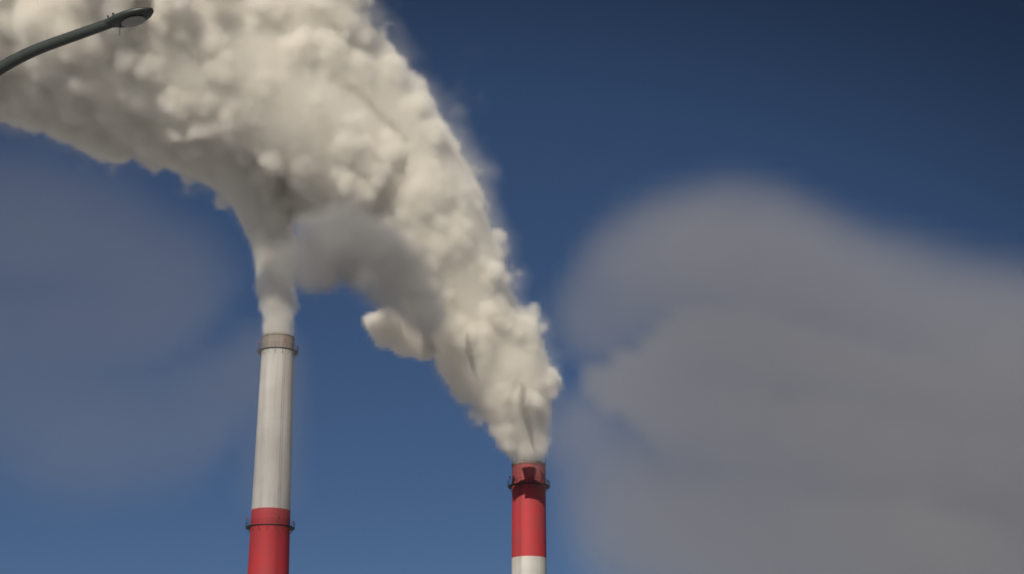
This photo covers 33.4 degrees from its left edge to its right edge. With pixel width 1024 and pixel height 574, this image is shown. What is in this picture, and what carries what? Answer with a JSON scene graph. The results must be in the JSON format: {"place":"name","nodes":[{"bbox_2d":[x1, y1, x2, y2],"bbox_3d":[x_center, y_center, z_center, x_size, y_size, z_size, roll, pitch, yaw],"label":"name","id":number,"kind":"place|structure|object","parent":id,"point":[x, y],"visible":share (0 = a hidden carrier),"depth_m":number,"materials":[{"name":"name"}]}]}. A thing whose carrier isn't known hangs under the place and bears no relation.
{"place":"outdoors","nodes":[
{"label":"outdoors","id":0,"kind":"place"},
{"bbox_2d":[0,7,153,75],"bbox_3d":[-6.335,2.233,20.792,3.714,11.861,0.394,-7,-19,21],"label":"street lamp","id":1,"kind":"object","parent":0,"point":[133,17],"visible":1,"depth_m":22.21,"materials":[{"name":"metal"}]},
{"bbox_2d":[246,332,297,573],"bbox_3d":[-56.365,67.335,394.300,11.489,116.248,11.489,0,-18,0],"label":"chimney","id":2,"kind":"object","parent":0,"point":[269,527],"visible":1,"depth_m":399.28,"materials":[{"name":"metal"}]},
{"bbox_2d":[0,0,1023,573],"label":"sky","id":3,"kind":"structure","parent":0,"point":[745,277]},
{"bbox_2d":[508,454,549,573],"bbox_3d":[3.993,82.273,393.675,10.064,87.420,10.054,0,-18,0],"label":"chimney","id":4,"kind":"object","parent":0,"point":[529,486],"visible":1,"depth_m":399.45,"materials":[{"name":"metal"}]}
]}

